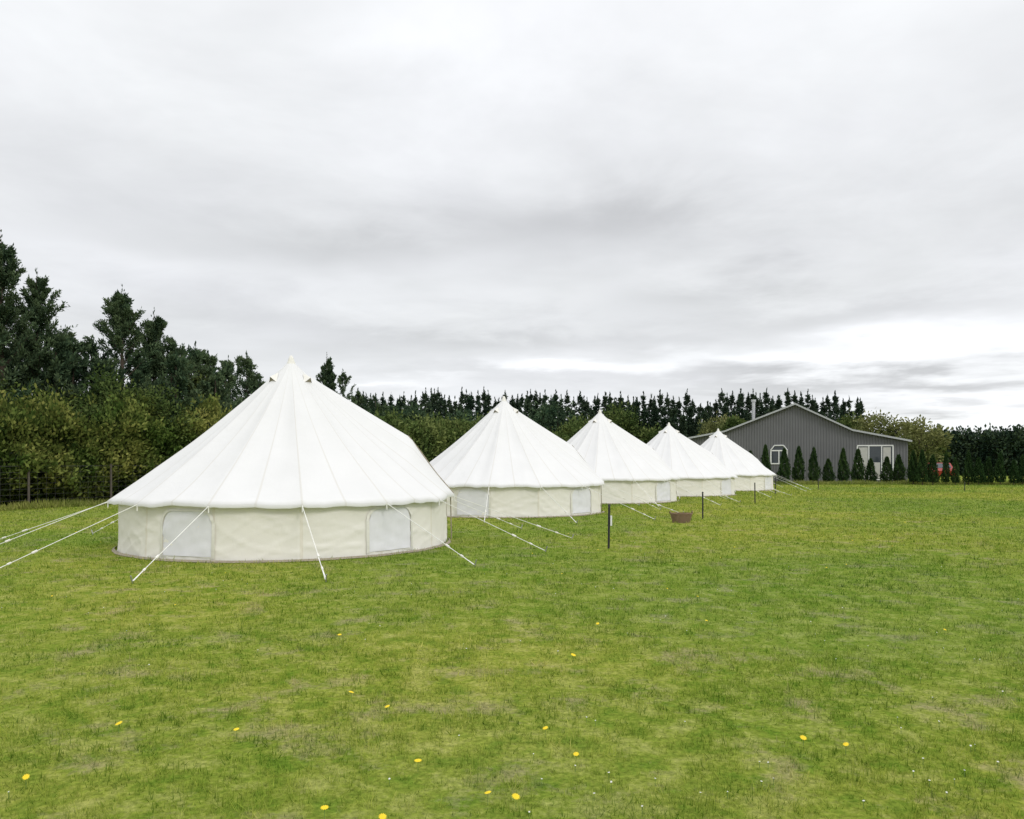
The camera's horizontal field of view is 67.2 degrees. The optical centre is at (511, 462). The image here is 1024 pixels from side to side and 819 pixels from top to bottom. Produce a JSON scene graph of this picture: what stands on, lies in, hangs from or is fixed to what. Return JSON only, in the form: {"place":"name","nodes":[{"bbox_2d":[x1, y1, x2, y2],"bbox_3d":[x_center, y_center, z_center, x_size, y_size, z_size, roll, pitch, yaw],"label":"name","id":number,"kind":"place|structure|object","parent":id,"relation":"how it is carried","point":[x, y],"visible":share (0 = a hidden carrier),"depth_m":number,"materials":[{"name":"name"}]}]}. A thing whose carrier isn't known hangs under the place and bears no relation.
{"place":"outdoors","nodes":[
{"label":"outdoors","id":0,"kind":"place"},
{"bbox_2d":[0,497,112,510],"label":"rough grass","id":1,"kind":"structure","parent":0,"point":[49,504],"depth_m":25.36,"materials":[{"name":"green plant"}]},
{"bbox_2d":[0,475,1023,818],"bbox_3d":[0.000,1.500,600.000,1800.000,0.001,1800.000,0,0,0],"label":"ground","id":2,"kind":"structure","parent":0,"point":[676,757],"depth_m":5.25,"materials":[{"name":"green plant"}]},
{"bbox_2d":[0,321,33,402],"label":"conifer tree","id":3,"kind":"object","parent":2,"relation":"on","point":[28,391],"visible":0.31,"depth_m":28.69,"materials":[{"name":"green plant"}]},
{"bbox_2d":[0,372,35,409],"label":"broadleaf tree","id":4,"kind":"object","parent":2,"relation":"on","point":[1,387],"visible":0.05,"depth_m":28.51,"materials":[{"name":"green plant"}]},
{"bbox_2d":[0,229,80,407],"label":"conifer tree","id":5,"kind":"object","parent":2,"relation":"on","point":[9,276],"visible":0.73,"depth_m":29.90,"materials":[{"name":"green plant"}]},
{"bbox_2d":[0,268,87,408],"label":"conifer tree","id":6,"kind":"object","parent":2,"relation":"on","point":[36,295],"visible":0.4,"depth_m":30.68,"materials":[{"name":"green plant"}]},
{"bbox_2d":[3,378,87,426],"bbox_3d":[-17.354,-0.852,28.620,4.017,4.705,4.034,0,0,43],"label":"broadleaf tree","id":7,"kind":"object","parent":2,"relation":"on","point":[36,400],"visible":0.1,"depth_m":28.20,"materials":[{"name":"green plant"}]},
{"bbox_2d":[0,464,158,505],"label":"wire fence","id":8,"kind":"object","parent":2,"relation":"on","point":[28,483],"visible":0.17,"depth_m":25.48,"materials":[{"name":"grey metal"}]},
{"bbox_2d":[55,391,113,426],"bbox_3d":[-16.263,-0.633,29.023,3.029,4.267,2.799,0,0,0],"label":"broadleaf tree","id":9,"kind":"object","parent":2,"relation":"on","point":[85,410],"visible":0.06,"depth_m":28.78,"materials":[{"name":"green plant"}]},
{"bbox_2d":[70,363,154,419],"bbox_3d":[-15.720,-1.213,30.526,3.214,5.426,3.382,0,0,-22],"label":"broadleaf tree","id":10,"kind":"object","parent":2,"relation":"on","point":[107,386],"visible":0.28,"depth_m":30.02,"materials":[{"name":"green plant"}]},
{"bbox_2d":[0,387,231,506],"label":"leafy hedge","id":11,"kind":"object","parent":2,"relation":"on","point":[69,451],"visible":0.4,"depth_m":27.26,"materials":[{"name":"green plant"}]},
{"bbox_2d":[77,284,181,410],"bbox_3d":[-16.511,-3.031,33.084,5.070,9.263,5.243,0,0,-29],"label":"conifer tree","id":12,"kind":"object","parent":2,"relation":"on","point":[122,325],"visible":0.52,"depth_m":32.84,"materials":[{"name":"green plant"}]},
{"bbox_2d":[125,391,168,459],"bbox_3d":[-15.025,-0.692,31.097,2.437,4.384,2.565,0,0,0],"label":"broadleaf tree","id":13,"kind":"object","parent":2,"relation":"on","point":[144,398],"visible":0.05,"depth_m":30.76,"materials":[{"name":"green plant"}]},
{"bbox_2d":[124,310,174,403],"bbox_3d":[-16.320,-2.742,35.035,5.296,8.684,4.537,0,0,0],"label":"conifer tree","id":14,"kind":"object","parent":2,"relation":"on","point":[156,329],"visible":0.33,"depth_m":34.78,"materials":[{"name":"green plant"}]},
{"bbox_2d":[128,379,206,453],"bbox_3d":[-14.307,-0.974,31.965,3.500,4.948,3.469,0,0,0],"label":"broadleaf tree","id":15,"kind":"object","parent":2,"relation":"on","point":[163,405],"visible":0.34,"depth_m":31.51,"materials":[{"name":"green plant"}]},
{"bbox_2d":[180,369,224,409],"bbox_3d":[-14.961,-1.489,36.007,3.274,5.978,3.131,0,0,0],"label":"broadleaf tree","id":16,"kind":"object","parent":2,"relation":"on","point":[198,381],"visible":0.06,"depth_m":35.85,"materials":[{"name":"green plant"}]},
{"bbox_2d":[4,324,412,427],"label":"shelter belt conifers","id":17,"kind":"object","parent":2,"relation":"on","point":[180,364],"visible":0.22,"depth_m":34.22,"materials":[{"name":"green plant"}]},
{"bbox_2d":[0,355,573,583],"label":"bell tent","id":18,"kind":"object","parent":2,"relation":"on","point":[290,460],"visible":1,"depth_m":12.39,"materials":[{"name":"fabric"}]},
{"bbox_2d":[162,507,410,556],"bbox_3d":[-4.231,1.080,14.416,3.823,0.680,5.430,0,0,-19],"label":"window mesh","id":19,"kind":"structure","parent":18,"relation":"in","point":[389,529],"depth_m":11.79,"materials":[{"name":"white fabric"}]},
{"bbox_2d":[315,352,346,398],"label":"conifer tree","id":20,"kind":"object","parent":2,"relation":"on","point":[326,375],"visible":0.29,"depth_m":49.82,"materials":[{"name":"green plant"}]},
{"bbox_2d":[397,400,432,420],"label":"broadleaf tree","id":21,"kind":"object","parent":2,"relation":"on","point":[414,408],"visible":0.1,"depth_m":87.08,"materials":[{"name":"green plant"}]},
{"bbox_2d":[420,409,454,422],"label":"broadleaf tree","id":22,"kind":"object","parent":2,"relation":"on","point":[437,416],"visible":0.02,"depth_m":69.75,"materials":[{"name":"green plant"}]},
{"bbox_2d":[443,405,480,425],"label":"broadleaf tree","id":23,"kind":"object","parent":2,"relation":"on","point":[462,414],"visible":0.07,"depth_m":87.70,"materials":[{"name":"green plant"}]},
{"bbox_2d":[372,405,570,461],"bbox_3d":[-2.269,-1.095,58.987,4.852,5.664,38.047,0,0,23],"label":"leafy hedge","id":24,"kind":"object","parent":2,"relation":"on","point":[432,440],"visible":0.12,"depth_m":48.88,"materials":[{"name":"green plant"}]},
{"bbox_2d":[6,510,945,818],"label":"dandelion flowers","id":25,"kind":"object","parent":2,"relation":"on","point":[324,808],"visible":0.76,"depth_m":3.95,"materials":[{"name":"yellow plant"}]},
{"bbox_2d":[1,497,1023,818],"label":"daisy flowers","id":26,"kind":"object","parent":2,"relation":"on","point":[685,721],"visible":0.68,"depth_m":4.44,"materials":[{"name":"white plant"}]},
{"bbox_2d":[523,408,545,428],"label":"broadleaf tree","id":27,"kind":"object","parent":2,"relation":"on","point":[532,416],"visible":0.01,"depth_m":91.87,"materials":[{"name":"green plant"}]},
{"bbox_2d":[429,396,683,522],"bbox_3d":[-0.377,-0.261,23.789,10.607,3.569,10.236,0,0,0],"label":"bell tent","id":28,"kind":"object","parent":2,"relation":"on","point":[504,456],"visible":0.76,"depth_m":21.62,"materials":[{"name":"fabric"}]},
{"bbox_2d":[457,488,590,514],"bbox_3d":[-0.346,1.076,23.665,3.931,0.687,5.571,0,0,-19],"label":"window mesh","id":29,"kind":"structure","parent":28,"relation":"in","point":[581,497],"depth_m":20.94,"materials":[{"name":"white fabric"}]},
{"bbox_2d":[529,397,583,432],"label":"broadleaf tree","id":30,"kind":"object","parent":2,"relation":"on","point":[551,420],"visible":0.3,"depth_m":89.22,"materials":[{"name":"green plant"}]},
{"bbox_2d":[555,419,581,437],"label":"broadleaf tree","id":31,"kind":"object","parent":2,"relation":"on","point":[573,429],"visible":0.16,"depth_m":79.17,"materials":[{"name":"green plant"}]},
{"bbox_2d":[559,413,594,431],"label":"broadleaf tree","id":32,"kind":"object","parent":2,"relation":"on","point":[582,423],"visible":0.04,"depth_m":85.35,"materials":[{"name":"green plant"}]},
{"bbox_2d":[355,387,864,436],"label":"distant conifer row","id":33,"kind":"object","parent":2,"relation":"on","point":[686,427],"visible":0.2,"depth_m":99.62,"materials":[{"name":"green plant"}]},
{"bbox_2d":[608,504,611,548],"bbox_3d":[1.698,1.124,13.408,0.076,0.793,0.060,1,0,0],"label":"garden post","id":34,"kind":"object","parent":2,"relation":"on","point":[609,519],"visible":0.92,"depth_m":13.39,"materials":[{"name":"black metal"}]},
{"bbox_2d":[592,401,646,442],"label":"broadleaf tree","id":35,"kind":"object","parent":2,"relation":"on","point":[624,421],"visible":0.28,"depth_m":84.68,"materials":[{"name":"green plant"}]},
{"bbox_2d":[634,423,661,443],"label":"broadleaf tree","id":36,"kind":"object","parent":2,"relation":"on","point":[651,434],"visible":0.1,"depth_m":83.02,"materials":[{"name":"green plant"}]},
{"bbox_2d":[567,410,740,505],"bbox_3d":[3.322,-0.296,30.785,10.739,3.639,10.398,0,0,3],"label":"bell tent","id":37,"kind":"object","parent":2,"relation":"on","point":[611,453],"visible":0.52,"depth_m":28.80,"materials":[{"name":"fabric"}]},
{"bbox_2d":[657,482,669,500],"bbox_3d":[3.405,1.067,30.665,3.965,0.700,5.614,0,0,-16],"label":"window mesh","id":38,"kind":"structure","parent":37,"relation":"in","point":[663,488],"depth_m":28.57,"materials":[{"name":"white fabric"}]},
{"bbox_2d":[669,511,692,522],"bbox_3d":[4.223,1.353,19.239,0.568,0.294,0.437,0,0,0],"label":"wicker basket","id":39,"kind":"object","parent":2,"relation":"on","point":[681,517],"visible":0.99,"depth_m":19.08,"materials":[{"name":"brown wicker"}]},
{"bbox_2d":[702,492,703,518],"bbox_3d":[5.033,1.148,20.342,0.052,0.744,0.053,0,0,0],"label":"garden post","id":40,"kind":"object","parent":2,"relation":"on","point":[702,507],"visible":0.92,"depth_m":20.33,"materials":[{"name":"black metal"}]},
{"bbox_2d":[647,423,791,498],"bbox_3d":[7.455,-0.191,36.458,10.576,3.427,10.865,0,0,2],"label":"bell tent","id":41,"kind":"object","parent":2,"relation":"on","point":[683,457],"visible":0.56,"depth_m":34.66,"materials":[{"name":"fabric"}]},
{"bbox_2d":[722,479,730,493],"bbox_3d":[7.354,1.093,36.572,3.965,0.660,5.623,0,0,-17],"label":"window mesh","id":42,"kind":"structure","parent":41,"relation":"in","point":[726,484],"depth_m":34.50,"materials":[{"name":"white fabric"}]},
{"bbox_2d":[697,411,746,434],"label":"willow tree","id":43,"kind":"object","parent":2,"relation":"on","point":[711,427],"visible":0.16,"depth_m":83.35,"materials":[{"name":"green plant"}]},
{"bbox_2d":[719,414,747,430],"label":"broadleaf tree","id":44,"kind":"object","parent":2,"relation":"on","point":[732,421],"visible":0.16,"depth_m":79.48,"materials":[{"name":"green plant"}]},
{"bbox_2d":[700,428,810,491],"bbox_3d":[11.562,-0.191,42.911,10.548,3.427,10.152,0,0,0],"label":"bell tent","id":45,"kind":"object","parent":2,"relation":"on","point":[744,465],"visible":0.53,"depth_m":41.20,"materials":[{"name":"fabric"}]},
{"bbox_2d":[765,477,771,488],"bbox_3d":[11.408,1.093,42.963,3.850,0.660,5.454,0,0,-19],"label":"window mesh","id":46,"kind":"structure","parent":45,"relation":"in","point":[768,479],"depth_m":41.02,"materials":[{"name":"white fabric"}]},
{"bbox_2d":[760,444,772,471],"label":"cypress tree","id":47,"kind":"object","parent":2,"relation":"on","point":[765,460],"visible":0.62,"depth_m":52.49,"materials":[{"name":"green plant"}]},
{"bbox_2d":[776,448,791,481],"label":"cypress tree","id":48,"kind":"object","parent":2,"relation":"on","point":[784,470],"visible":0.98,"depth_m":52.35,"materials":[{"name":"green plant"}]},
{"bbox_2d":[791,445,805,480],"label":"cypress tree","id":49,"kind":"object","parent":2,"relation":"on","point":[799,462],"visible":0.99,"depth_m":52.89,"materials":[{"name":"green plant"}]},
{"bbox_2d":[807,447,820,480],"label":"cypress tree","id":50,"kind":"object","parent":2,"relation":"on","point":[813,467],"visible":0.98,"depth_m":52.62,"materials":[{"name":"green plant"}]},
{"bbox_2d":[821,459,836,481],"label":"cypress tree","id":51,"kind":"object","parent":2,"relation":"on","point":[827,470],"visible":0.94,"depth_m":52.63,"materials":[{"name":"green plant"}]},
{"bbox_2d":[836,448,850,481],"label":"cypress tree","id":52,"kind":"object","parent":2,"relation":"on","point":[843,465],"visible":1,"depth_m":52.59,"materials":[{"name":"green plant"}]},
{"bbox_2d":[836,407,864,429],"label":"broadleaf tree","id":53,"kind":"object","parent":2,"relation":"on","point":[846,421],"visible":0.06,"depth_m":87.47,"materials":[{"name":"green plant"}]},
{"bbox_2d":[850,448,865,480],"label":"cypress tree","id":54,"kind":"object","parent":2,"relation":"on","point":[857,469],"visible":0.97,"depth_m":52.83,"materials":[{"name":"green plant"}]},
{"bbox_2d":[864,458,877,481],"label":"cypress tree","id":55,"kind":"object","parent":2,"relation":"on","point":[870,472],"visible":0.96,"depth_m":52.75,"materials":[{"name":"green plant"}]},
{"bbox_2d":[851,409,902,435],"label":"willow tree","id":56,"kind":"object","parent":2,"relation":"on","point":[866,424],"visible":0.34,"depth_m":82.88,"materials":[{"name":"green plant"}]},
{"bbox_2d":[879,456,894,481],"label":"cypress tree","id":57,"kind":"object","parent":2,"relation":"on","point":[887,465],"visible":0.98,"depth_m":52.68,"materials":[{"name":"green plant"}]},
{"bbox_2d":[892,454,906,481],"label":"cypress tree","id":58,"kind":"object","parent":2,"relation":"on","point":[899,467],"visible":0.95,"depth_m":52.60,"materials":[{"name":"green plant"}]},
{"bbox_2d":[877,417,924,458],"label":"willow tree","id":59,"kind":"object","parent":2,"relation":"on","point":[898,427],"visible":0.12,"depth_m":81.34,"materials":[{"name":"green plant"}]},
{"bbox_2d":[906,450,917,484],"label":"cypress tree","id":60,"kind":"object","parent":2,"relation":"on","point":[912,466],"visible":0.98,"depth_m":51.00,"materials":[{"name":"green plant"}]},
{"bbox_2d":[915,449,928,484],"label":"cypress tree","id":61,"kind":"object","parent":2,"relation":"on","point":[923,469],"visible":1,"depth_m":50.45,"materials":[{"name":"green plant"}]},
{"bbox_2d":[895,414,956,472],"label":"willow tree","id":62,"kind":"object","parent":2,"relation":"on","point":[938,443],"visible":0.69,"depth_m":75.03,"materials":[{"name":"green plant"}]},
{"bbox_2d":[908,441,951,473],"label":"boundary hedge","id":63,"kind":"object","parent":2,"relation":"on","point":[946,452],"visible":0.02,"depth_m":82.96,"materials":[{"name":"green plant"}]},
{"bbox_2d":[927,454,940,484],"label":"cypress tree","id":64,"kind":"object","parent":2,"relation":"on","point":[934,476],"visible":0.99,"depth_m":50.39,"materials":[{"name":"green plant"}]},
{"bbox_2d":[924,463,954,474],"bbox_3d":[36.591,0.759,65.977,1.740,1.479,4.250,0,0,20],"label":"red car","id":65,"kind":"object","parent":2,"relation":"on","point":[940,465],"visible":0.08,"depth_m":64.78,"materials":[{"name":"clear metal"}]},
{"bbox_2d":[940,453,950,483],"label":"cypress tree","id":66,"kind":"object","parent":2,"relation":"on","point":[945,470],"visible":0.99,"depth_m":50.83,"materials":[{"name":"green plant"}]},
{"bbox_2d":[949,457,960,483],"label":"cypress tree","id":67,"kind":"object","parent":2,"relation":"on","point":[954,478],"visible":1,"depth_m":50.50,"materials":[{"name":"green plant"}]},
{"bbox_2d":[961,452,974,484],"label":"cypress tree","id":68,"kind":"object","parent":2,"relation":"on","point":[967,472],"visible":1,"depth_m":50.80,"materials":[{"name":"green plant"}]},
{"bbox_2d":[924,423,1023,475],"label":"boundary hedge","id":69,"kind":"object","parent":2,"relation":"on","point":[992,444],"visible":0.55,"depth_m":87.57,"materials":[{"name":"green plant"}]},
{"bbox_2d":[971,458,985,484],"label":"cypress tree","id":70,"kind":"object","parent":2,"relation":"on","point":[978,470],"visible":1,"depth_m":50.40,"materials":[{"name":"green plant"}]},
{"bbox_2d":[983,457,995,482],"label":"cypress tree","id":71,"kind":"object","parent":2,"relation":"on","point":[990,475],"visible":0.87,"depth_m":50.90,"materials":[{"name":"green plant"}]},
{"bbox_2d":[994,451,1007,484],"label":"cypress tree","id":72,"kind":"object","parent":2,"relation":"on","point":[999,468],"visible":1,"depth_m":50.58,"materials":[{"name":"green plant"}]},
{"bbox_2d":[1008,460,1021,484],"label":"cypress tree","id":73,"kind":"object","parent":2,"relation":"on","point":[1012,473],"visible":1,"depth_m":50.49,"materials":[{"name":"green plant"}]},
{"bbox_2d":[1018,454,1023,484],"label":"cypress tree","id":74,"kind":"object","parent":2,"relation":"on","point":[1021,468],"visible":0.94,"depth_m":50.73,"materials":[{"name":"green plant"}]},
{"bbox_2d":[0,0,1023,436],"label":"sky","id":75,"kind":"structure","parent":0,"point":[820,198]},
{"bbox_2d":[687,399,911,482],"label":"grey barn","id":76,"kind":"structure","parent":0,"point":[790,428],"depth_m":57.70,"materials":[{"name":"metal"}]},
{"bbox_2d":[770,445,893,479],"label":"window frames","id":77,"kind":"structure","parent":76,"relation":"in","point":[771,450],"depth_m":56.23,"materials":[{"name":"white paint"}]},
{"bbox_2d":[772,446,891,478],"bbox_3d":[23.608,0.010,57.150,8.280,2.380,0.011,0,0,20],"label":"window glass","id":78,"kind":"structure","parent":76,"relation":"in","point":[874,451],"depth_m":56.12,"materials":[{"name":"grey glass"}]},
{"bbox_2d":[773,479,1023,484],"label":"garden bed grass","id":79,"kind":"structure","parent":0,"point":[856,482],"depth_m":51.71,"materials":[{"name":"green plant"}]}
]}

